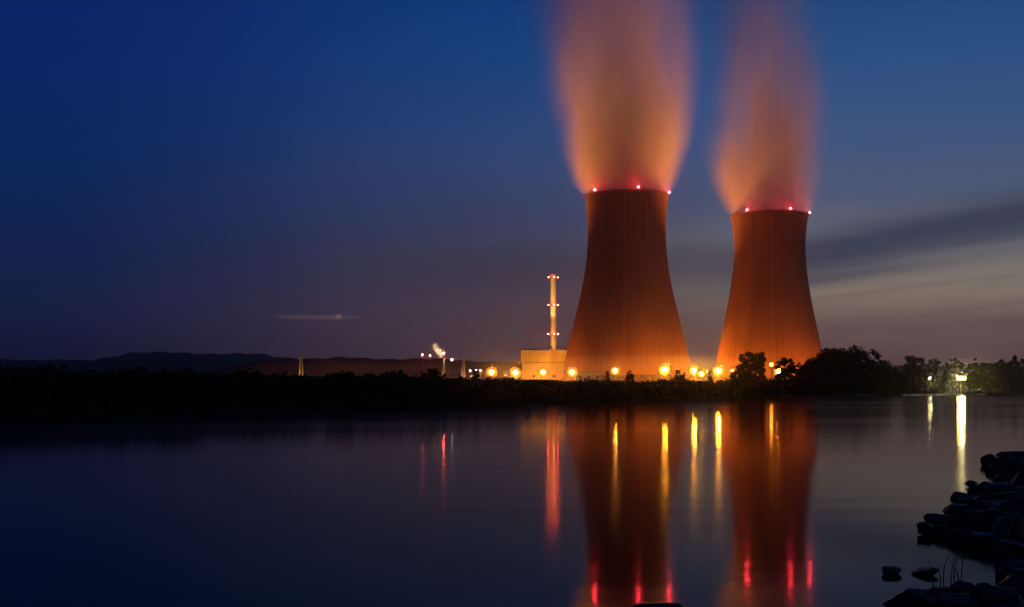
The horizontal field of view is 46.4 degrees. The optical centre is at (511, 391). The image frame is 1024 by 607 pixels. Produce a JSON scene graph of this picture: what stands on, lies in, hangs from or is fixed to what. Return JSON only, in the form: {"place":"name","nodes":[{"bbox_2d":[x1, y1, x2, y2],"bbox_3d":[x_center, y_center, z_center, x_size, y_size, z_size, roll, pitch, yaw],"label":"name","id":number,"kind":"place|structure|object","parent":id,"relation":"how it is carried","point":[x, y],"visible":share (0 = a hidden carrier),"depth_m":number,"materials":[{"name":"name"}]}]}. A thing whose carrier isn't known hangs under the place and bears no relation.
{"place":"outdoors","nodes":[
{"label":"outdoors","id":0,"kind":"place"},
{"bbox_2d":[200,357,685,381],"bbox_3d":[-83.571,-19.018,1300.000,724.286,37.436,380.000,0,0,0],"label":"wooded ridge","id":1,"kind":"structure","parent":0,"point":[333,365],"depth_m":1246.86,"materials":[{"name":"black plant"}]},
{"bbox_2d":[0,395,1023,606],"bbox_3d":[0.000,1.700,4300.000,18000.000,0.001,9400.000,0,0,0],"label":"river water","id":2,"kind":"structure","parent":0,"point":[796,502],"depth_m":18.28,"materials":[{"name":"blue liquid"}]},
{"bbox_2d":[633,602,682,606],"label":"boulder","id":3,"kind":"object","parent":2,"relation":"on","point":[657,604],"visible":1,"depth_m":9.27,"materials":[{"name":"black stone"}]},
{"bbox_2d":[881,566,901,574],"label":"boulder","id":4,"kind":"object","parent":2,"relation":"on","point":[890,570],"visible":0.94,"depth_m":11.06,"materials":[{"name":"grey stone"}]},
{"bbox_2d":[882,588,937,606],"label":"boulder","id":5,"kind":"object","parent":2,"relation":"on","point":[909,597],"visible":0.96,"depth_m":9.41,"materials":[{"name":"black stone"}]},
{"bbox_2d":[910,567,937,575],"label":"boulder","id":6,"kind":"object","parent":2,"relation":"on","point":[924,571],"visible":0.98,"depth_m":11.02,"materials":[{"name":"black stone"}]},
{"bbox_2d":[916,522,933,534],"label":"boulder","id":7,"kind":"object","parent":2,"relation":"on","point":[923,528],"visible":0.59,"depth_m":14.14,"materials":[{"name":"grey stone"}]},
{"bbox_2d":[924,519,940,525],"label":"boulder","id":8,"kind":"object","parent":2,"relation":"on","point":[934,523],"visible":0.18,"depth_m":14.63,"materials":[{"name":"black stone"}]},
{"bbox_2d":[927,586,951,595],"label":"boulder","id":9,"kind":"object","parent":2,"relation":"on","point":[936,590],"visible":0.32,"depth_m":9.73,"materials":[{"name":"black stone"}]},
{"bbox_2d":[928,554,955,583],"bbox_3d":[3.802,1.571,10.559,0.253,0.260,0.042,0,0,0],"label":"grass tuft","id":10,"kind":"object","parent":2,"relation":"in","point":[939,573],"visible":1,"depth_m":10.56,"materials":[{"name":"plant"}]},
{"bbox_2d":[943,547,964,579],"bbox_3d":[3.996,1.553,10.802,0.197,0.297,0.141,0,0,25],"label":"grass tuft","id":11,"kind":"object","parent":2,"relation":"on","point":[954,567],"visible":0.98,"depth_m":10.82,"materials":[{"name":"plant"}]},
{"bbox_2d":[938,592,981,606],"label":"boulder","id":12,"kind":"object","parent":2,"relation":"in","point":[956,600],"visible":0.92,"depth_m":9.07,"materials":[{"name":"black stone"}]},
{"bbox_2d":[949,580,974,592],"bbox_3d":[3.722,1.663,9.896,0.249,0.200,0.255,6,-3,0],"label":"boulder","id":13,"kind":"object","parent":2,"relation":"on","point":[959,586],"visible":0.47,"depth_m":9.79,"materials":[{"name":"black stone"}]},
{"bbox_2d":[950,492,974,498],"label":"boulder","id":14,"kind":"object","parent":2,"relation":"in","point":[954,495],"visible":0.56,"depth_m":18.80,"materials":[{"name":"black stone"}]},
{"bbox_2d":[964,480,977,487],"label":"boulder","id":15,"kind":"object","parent":2,"relation":"on","point":[970,483],"visible":0.81,"depth_m":21.18,"materials":[{"name":"black stone"}]},
{"bbox_2d":[967,481,989,493],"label":"boulder","id":16,"kind":"object","parent":2,"relation":"on","point":[978,488],"visible":0.51,"depth_m":19.88,"materials":[{"name":"black stone"}]},
{"bbox_2d":[972,492,993,501],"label":"boulder","id":17,"kind":"object","parent":2,"relation":"on","point":[984,496],"visible":0.22,"depth_m":17.00,"materials":[{"name":"black stone"}]},
{"bbox_2d":[970,583,1002,606],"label":"boulder","id":18,"kind":"object","parent":2,"relation":"in","point":[984,593],"visible":0.77,"depth_m":9.04,"materials":[{"name":"black stone"}]},
{"bbox_2d":[980,454,996,465],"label":"boulder","id":19,"kind":"object","parent":2,"relation":"in","point":[988,459],"visible":0.88,"depth_m":27.38,"materials":[{"name":"black stone"}]},
{"bbox_2d":[985,464,995,473],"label":"boulder","id":20,"kind":"object","parent":2,"relation":"in","point":[990,470],"visible":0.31,"depth_m":24.51,"materials":[{"name":"black stone"}]},
{"bbox_2d":[992,473,1014,481],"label":"boulder","id":21,"kind":"object","parent":2,"relation":"on","point":[1002,477],"visible":0.71,"depth_m":22.25,"materials":[{"name":"black stone"}]},
{"bbox_2d":[997,454,1014,460],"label":"boulder","id":22,"kind":"object","parent":2,"relation":"in","point":[1004,457],"visible":0.38,"depth_m":27.59,"materials":[{"name":"black stone"}]},
{"bbox_2d":[996,574,1023,589],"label":"boulder","id":23,"kind":"object","parent":2,"relation":"on","point":[1013,581],"visible":0.25,"depth_m":9.47,"materials":[{"name":"black stone"}]},
{"bbox_2d":[0,364,1023,412],"bbox_3d":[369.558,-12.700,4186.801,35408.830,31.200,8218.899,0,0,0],"label":"bank ground","id":24,"kind":"structure","parent":0,"point":[87,406],"depth_m":126.95,"materials":[{"name":"plant"}]},
{"bbox_2d":[29,362,71,375],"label":"tree","id":25,"kind":"object","parent":24,"relation":"on","point":[50,368],"visible":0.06,"depth_m":125.39,"materials":[{"name":"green plant"}]},
{"bbox_2d":[121,365,152,376],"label":"tree","id":26,"kind":"object","parent":24,"relation":"on","point":[139,369],"visible":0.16,"depth_m":132.01,"materials":[{"name":"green plant"}]},
{"bbox_2d":[236,368,257,375],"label":"tree","id":27,"kind":"object","parent":24,"relation":"on","point":[244,371],"visible":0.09,"depth_m":139.62,"materials":[{"name":"green plant"}]},
{"bbox_2d":[299,351,302,375],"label":"lattice mast","id":28,"kind":"object","parent":24,"relation":"on","point":[301,364],"visible":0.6,"depth_m":639.27,"materials":[{"name":"metal"}]},
{"bbox_2d":[385,370,404,379],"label":"tree","id":29,"kind":"object","parent":24,"relation":"on","point":[394,373],"visible":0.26,"depth_m":154.40,"materials":[{"name":"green plant"}]},
{"bbox_2d":[423,368,439,379],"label":"tree","id":30,"kind":"object","parent":24,"relation":"on","point":[434,370],"visible":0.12,"depth_m":159.94,"materials":[{"name":"green plant"}]},
{"bbox_2d":[450,368,461,378],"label":"plant shed","id":31,"kind":"structure","parent":24,"relation":"on","point":[455,372],"depth_m":853.00,"materials":[{"name":"metal"}]},
{"bbox_2d":[462,353,464,376],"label":"lattice mast","id":32,"kind":"object","parent":24,"relation":"on","point":[464,364],"visible":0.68,"depth_m":699.35,"materials":[{"name":"metal"}]},
{"bbox_2d":[467,370,483,378],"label":"plant shed","id":33,"kind":"structure","parent":24,"relation":"on","point":[469,375],"depth_m":793.00,"materials":[{"name":"metal"}]},
{"bbox_2d":[471,370,479,381],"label":"tree","id":34,"kind":"object","parent":24,"relation":"on","point":[476,375],"visible":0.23,"depth_m":169.72,"materials":[{"name":"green plant"}]},
{"bbox_2d":[486,366,496,377],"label":"lamp mast","id":35,"kind":"object","parent":24,"relation":"on","point":[491,371],"visible":0.94,"depth_m":700.51,"materials":[{"name":"yellow"}]},
{"bbox_2d":[503,370,511,378],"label":"plant shed","id":36,"kind":"structure","parent":24,"relation":"on","point":[506,373],"depth_m":773.00,"materials":[{"name":"metal"}]},
{"bbox_2d":[509,366,521,379],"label":"lamp mast","id":37,"kind":"object","parent":24,"relation":"on","point":[515,372],"visible":0.97,"depth_m":720.54,"materials":[{"name":"yellow"}]},
{"bbox_2d":[520,348,566,379],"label":"reactor building","id":38,"kind":"structure","parent":24,"relation":"on","point":[534,361],"depth_m":887.76,"materials":[{"name":"concrete"}]},
{"bbox_2d":[538,367,548,377],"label":"lamp mast","id":39,"kind":"object","parent":24,"relation":"on","point":[543,372],"visible":0.96,"depth_m":740.47,"materials":[{"name":"yellow"}]},
{"bbox_2d":[548,274,557,349],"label":"chimney stack","id":40,"kind":"object","parent":24,"relation":"on","point":[553,333],"visible":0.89,"depth_m":929.09,"materials":[{"name":"paint"}]},
{"bbox_2d":[567,367,577,377],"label":"lamp mast","id":41,"kind":"object","parent":24,"relation":"on","point":[572,372],"visible":0.97,"depth_m":720.52,"materials":[{"name":"yellow"}]},
{"bbox_2d":[575,372,601,381],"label":"plant shed","id":42,"kind":"structure","parent":24,"relation":"on","point":[591,375],"depth_m":783.00,"materials":[{"name":"metal"}]},
{"bbox_2d":[604,371,610,383],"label":"tree","id":43,"kind":"object","parent":24,"relation":"on","point":[607,380],"visible":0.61,"depth_m":204.82,"materials":[{"name":"green plant"}]},
{"bbox_2d":[610,366,619,379],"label":"lamp mast","id":44,"kind":"object","parent":24,"relation":"on","point":[614,370],"visible":0.98,"depth_m":740.48,"materials":[{"name":"yellow"}]},
{"bbox_2d":[560,186,693,381],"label":"cooling tower","id":45,"kind":"structure","parent":24,"relation":"on","point":[627,319],"depth_m":824.25,"materials":[{"name":"concrete"}]},
{"bbox_2d":[625,370,634,384],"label":"tree","id":46,"kind":"object","parent":24,"relation":"on","point":[629,377],"visible":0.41,"depth_m":209.83,"materials":[{"name":"green plant"}]},
{"bbox_2d":[658,363,671,378],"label":"lamp mast","id":47,"kind":"object","parent":24,"relation":"on","point":[664,369],"visible":0.97,"depth_m":740.63,"materials":[{"name":"yellow"}]},
{"bbox_2d":[672,370,685,381],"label":"tree","id":48,"kind":"object","parent":24,"relation":"on","point":[678,378],"visible":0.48,"depth_m":239.71,"materials":[{"name":"green plant"}]},
{"bbox_2d":[688,364,698,376],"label":"lamp mast","id":49,"kind":"object","parent":24,"relation":"on","point":[692,369],"visible":0.9,"depth_m":760.55,"materials":[{"name":"yellow"}]},
{"bbox_2d":[686,372,714,382],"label":"plant shed","id":50,"kind":"structure","parent":24,"relation":"on","point":[695,378],"depth_m":873.00,"materials":[{"name":"metal"}]},
{"bbox_2d":[696,369,706,380],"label":"lamp mast","id":51,"kind":"object","parent":24,"relation":"on","point":[701,374],"visible":0.98,"depth_m":745.49,"materials":[{"name":"yellow"}]},
{"bbox_2d":[707,371,712,380],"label":"tree","id":52,"kind":"object","parent":24,"relation":"on","point":[709,377],"visible":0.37,"depth_m":279.80,"materials":[{"name":"green plant"}]},
{"bbox_2d":[712,364,724,379],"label":"lamp mast","id":53,"kind":"object","parent":24,"relation":"on","point":[718,370],"visible":0.98,"depth_m":800.60,"materials":[{"name":"yellow"}]},
{"bbox_2d":[728,368,734,380],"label":"tree","id":54,"kind":"object","parent":24,"relation":"on","point":[733,376],"visible":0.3,"depth_m":289.57,"materials":[{"name":"green plant"}]},
{"bbox_2d":[734,364,744,378],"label":"tree","id":55,"kind":"object","parent":24,"relation":"on","point":[739,374],"visible":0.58,"depth_m":329.29,"materials":[{"name":"green plant"}]},
{"bbox_2d":[736,351,766,379],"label":"tree","id":56,"kind":"object","parent":24,"relation":"on","point":[755,363],"visible":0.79,"depth_m":348.23,"materials":[{"name":"green plant"}]},
{"bbox_2d":[715,207,821,381],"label":"cooling tower","id":57,"kind":"structure","parent":24,"relation":"on","point":[770,313],"depth_m":919.92,"materials":[{"name":"concrete"}]},
{"bbox_2d":[772,365,782,375],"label":"lamp mast","id":58,"kind":"object","parent":24,"relation":"on","point":[774,372],"visible":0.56,"depth_m":620.40,"materials":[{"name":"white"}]},
{"bbox_2d":[774,357,798,380],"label":"tree","id":59,"kind":"object","parent":24,"relation":"on","point":[789,370],"visible":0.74,"depth_m":362.98,"materials":[{"name":"green plant"}]},
{"bbox_2d":[795,362,814,376],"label":"tree","id":60,"kind":"object","parent":24,"relation":"on","point":[802,370],"visible":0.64,"depth_m":373.92,"materials":[{"name":"green plant"}]},
{"bbox_2d":[800,359,831,377],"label":"tree","id":61,"kind":"object","parent":24,"relation":"on","point":[818,366],"visible":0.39,"depth_m":417.27,"materials":[{"name":"green plant"}]},
{"bbox_2d":[803,344,892,383],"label":"tree","id":62,"kind":"object","parent":24,"relation":"on","point":[842,362],"visible":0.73,"depth_m":420.95,"materials":[{"name":"green plant"}]},
{"bbox_2d":[872,360,896,389],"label":"tree","id":63,"kind":"object","parent":24,"relation":"on","point":[885,382],"visible":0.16,"depth_m":436.32,"materials":[{"name":"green plant"}]},
{"bbox_2d":[892,363,912,378],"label":"tree","id":64,"kind":"object","parent":24,"relation":"on","point":[906,373],"visible":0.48,"depth_m":538.82,"materials":[{"name":"green plant"}]},
{"bbox_2d":[899,355,926,377],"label":"tree","id":65,"kind":"object","parent":24,"relation":"on","point":[914,368],"visible":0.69,"depth_m":556.56,"materials":[{"name":"green plant"}]},
{"bbox_2d":[924,358,942,376],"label":"tree","id":66,"kind":"object","parent":24,"relation":"on","point":[933,368],"visible":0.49,"depth_m":599.53,"materials":[{"name":"green plant"}]},
{"bbox_2d":[902,394,984,395],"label":"quay wall","id":67,"kind":"structure","parent":24,"relation":"on","point":[939,394],"depth_m":516.40,"materials":[{"name":"concrete"}]},
{"bbox_2d":[956,376,965,393],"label":"shore floodlight","id":68,"kind":"object","parent":67,"relation":"on","point":[961,377],"visible":1,"depth_m":531.62,"materials":[{"name":"metal"}]},
{"bbox_2d":[941,357,966,379],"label":"tree","id":69,"kind":"object","parent":24,"relation":"on","point":[952,373],"visible":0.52,"depth_m":638.20,"materials":[{"name":"green plant"}]},
{"bbox_2d":[965,358,991,374],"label":"tree","id":70,"kind":"object","parent":24,"relation":"on","point":[983,367],"visible":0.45,"depth_m":637.61,"materials":[{"name":"green plant"}]},
{"bbox_2d":[989,359,1011,375],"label":"tree","id":71,"kind":"object","parent":24,"relation":"on","point":[997,367],"visible":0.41,"depth_m":636.70,"materials":[{"name":"green plant"}]},
{"bbox_2d":[1005,355,1023,375],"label":"tree","id":72,"kind":"object","parent":24,"relation":"on","point":[1017,368],"visible":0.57,"depth_m":649.00,"materials":[{"name":"green plant"}]},
{"bbox_2d":[0,351,1023,379],"bbox_3d":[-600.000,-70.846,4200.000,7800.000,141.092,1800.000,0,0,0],"label":"distant hills","id":73,"kind":"structure","parent":0,"point":[154,362],"depth_m":3956.42,"materials":[{"name":"black plant"}]},
{"bbox_2d":[0,0,1023,368],"label":"sky","id":74,"kind":"structure","parent":0,"point":[322,179],"materials":[{"name":"blue"}]},
{"bbox_2d":[942,504,966,514],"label":"boulder","id":75,"kind":"object","parent":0,"point":[945,511],"visible":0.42,"depth_m":16.31,"materials":[{"name":"black stone"}]},
{"bbox_2d":[956,532,996,551],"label":"bank ground","id":76,"kind":"structure","parent":0,"point":[970,543],"depth_m":13.14,"materials":[{"name":"black stone"}]},
{"bbox_2d":[923,513,954,524],"bbox_3d":[5.342,1.656,14.757,0.491,0.287,0.420,0,0,36],"label":"boulder","id":77,"kind":"object","parent":76,"relation":"on","point":[933,517],"visible":0.36,"depth_m":14.70,"materials":[{"name":"black stone"}]},
{"bbox_2d":[926,524,953,537],"bbox_3d":[5.062,1.642,13.928,0.267,0.176,0.402,0,0,-36],"label":"boulder","id":78,"kind":"object","parent":76,"relation":"on","point":[939,531],"visible":0.57,"depth_m":13.92,"materials":[{"name":"grey stone"}]},
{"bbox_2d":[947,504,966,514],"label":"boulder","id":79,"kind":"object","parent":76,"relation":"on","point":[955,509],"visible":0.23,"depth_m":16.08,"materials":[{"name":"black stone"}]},
{"bbox_2d":[946,529,981,540],"bbox_3d":[5.144,1.660,13.598,0.413,0.188,0.420,0,-2,11],"label":"boulder","id":80,"kind":"object","parent":76,"relation":"on","point":[958,534],"visible":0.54,"depth_m":13.48,"materials":[{"name":"grey stone"}]},
{"bbox_2d":[956,495,977,503],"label":"boulder","id":81,"kind":"object","parent":76,"relation":"on","point":[967,499],"visible":0.33,"depth_m":18.02,"materials":[{"name":"black stone"}]},
{"bbox_2d":[962,501,996,511],"bbox_3d":[6.136,1.605,15.493,0.383,0.363,0.548,0,0,-15],"label":"boulder","id":82,"kind":"object","parent":76,"relation":"on","point":[981,505],"visible":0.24,"depth_m":15.52,"materials":[{"name":"black stone"}]},
{"bbox_2d":[969,532,1006,547],"bbox_3d":[5.208,1.642,12.986,0.432,0.213,0.391,0,0,2],"label":"boulder","id":83,"kind":"object","parent":76,"relation":"on","point":[987,539],"visible":0.6,"depth_m":12.83,"materials":[{"name":"grey stone"}]},
{"bbox_2d":[983,482,1008,493],"bbox_3d":[8.021,1.633,19.455,0.540,0.310,0.550,0,1,6],"label":"boulder","id":84,"kind":"object","parent":76,"relation":"on","point":[994,487],"visible":0.48,"depth_m":19.36,"materials":[{"name":"black stone"}]},
{"bbox_2d":[987,507,1017,513],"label":"boulder","id":85,"kind":"object","parent":76,"relation":"on","point":[1009,510],"visible":0.17,"depth_m":14.82,"materials":[{"name":"black stone"}]},
{"bbox_2d":[988,491,1023,500],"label":"boulder","id":86,"kind":"object","parent":76,"relation":"on","point":[1007,495],"visible":0.25,"depth_m":16.52,"materials":[{"name":"black stone"}]},
{"bbox_2d":[990,513,1023,537],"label":"boulder","id":87,"kind":"object","parent":76,"relation":"on","point":[1000,526],"visible":0.41,"depth_m":13.19,"materials":[{"name":"grey stone"}]},
{"bbox_2d":[995,549,1020,575],"bbox_3d":[4.551,1.633,10.936,0.227,0.370,0.216,-1,6,6],"label":"boulder","id":88,"kind":"object","parent":76,"relation":"on","point":[1004,556],"visible":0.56,"depth_m":10.91,"materials":[{"name":"grey stone"}]},
{"bbox_2d":[993,539,1023,560],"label":"boulder","id":89,"kind":"object","parent":76,"relation":"on","point":[1015,548],"visible":0.57,"depth_m":11.88,"materials":[{"name":"grey stone"}]},
{"bbox_2d":[996,451,1023,461],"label":"boulder","id":90,"kind":"object","parent":76,"relation":"on","point":[1019,455],"visible":0.47,"depth_m":28.72,"materials":[{"name":"black stone"}]},
{"bbox_2d":[997,560,1023,581],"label":"boulder","id":91,"kind":"object","parent":76,"relation":"on","point":[1016,567],"visible":0.55,"depth_m":10.03,"materials":[{"name":"black stone"}]},
{"bbox_2d":[997,497,1023,507],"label":"boulder","id":92,"kind":"object","parent":76,"relation":"on","point":[1018,502],"visible":0.21,"depth_m":14.93,"materials":[{"name":"black stone"}]},
{"bbox_2d":[1005,470,1023,490],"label":"boulder","id":93,"kind":"object","parent":76,"relation":"on","point":[1017,479],"visible":0.55,"depth_m":18.34,"materials":[{"name":"black stone"}]},
{"bbox_2d":[1006,514,1023,543],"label":"boulder","id":94,"kind":"object","parent":76,"relation":"on","point":[1016,532],"visible":0.48,"depth_m":12.43,"materials":[{"name":"grey stone"}]},
{"bbox_2d":[1014,582,1023,599],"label":"boulder","id":95,"kind":"object","parent":76,"relation":"on","point":[1020,589],"visible":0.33,"depth_m":8.98,"materials":[{"name":"black stone"}]}
]}

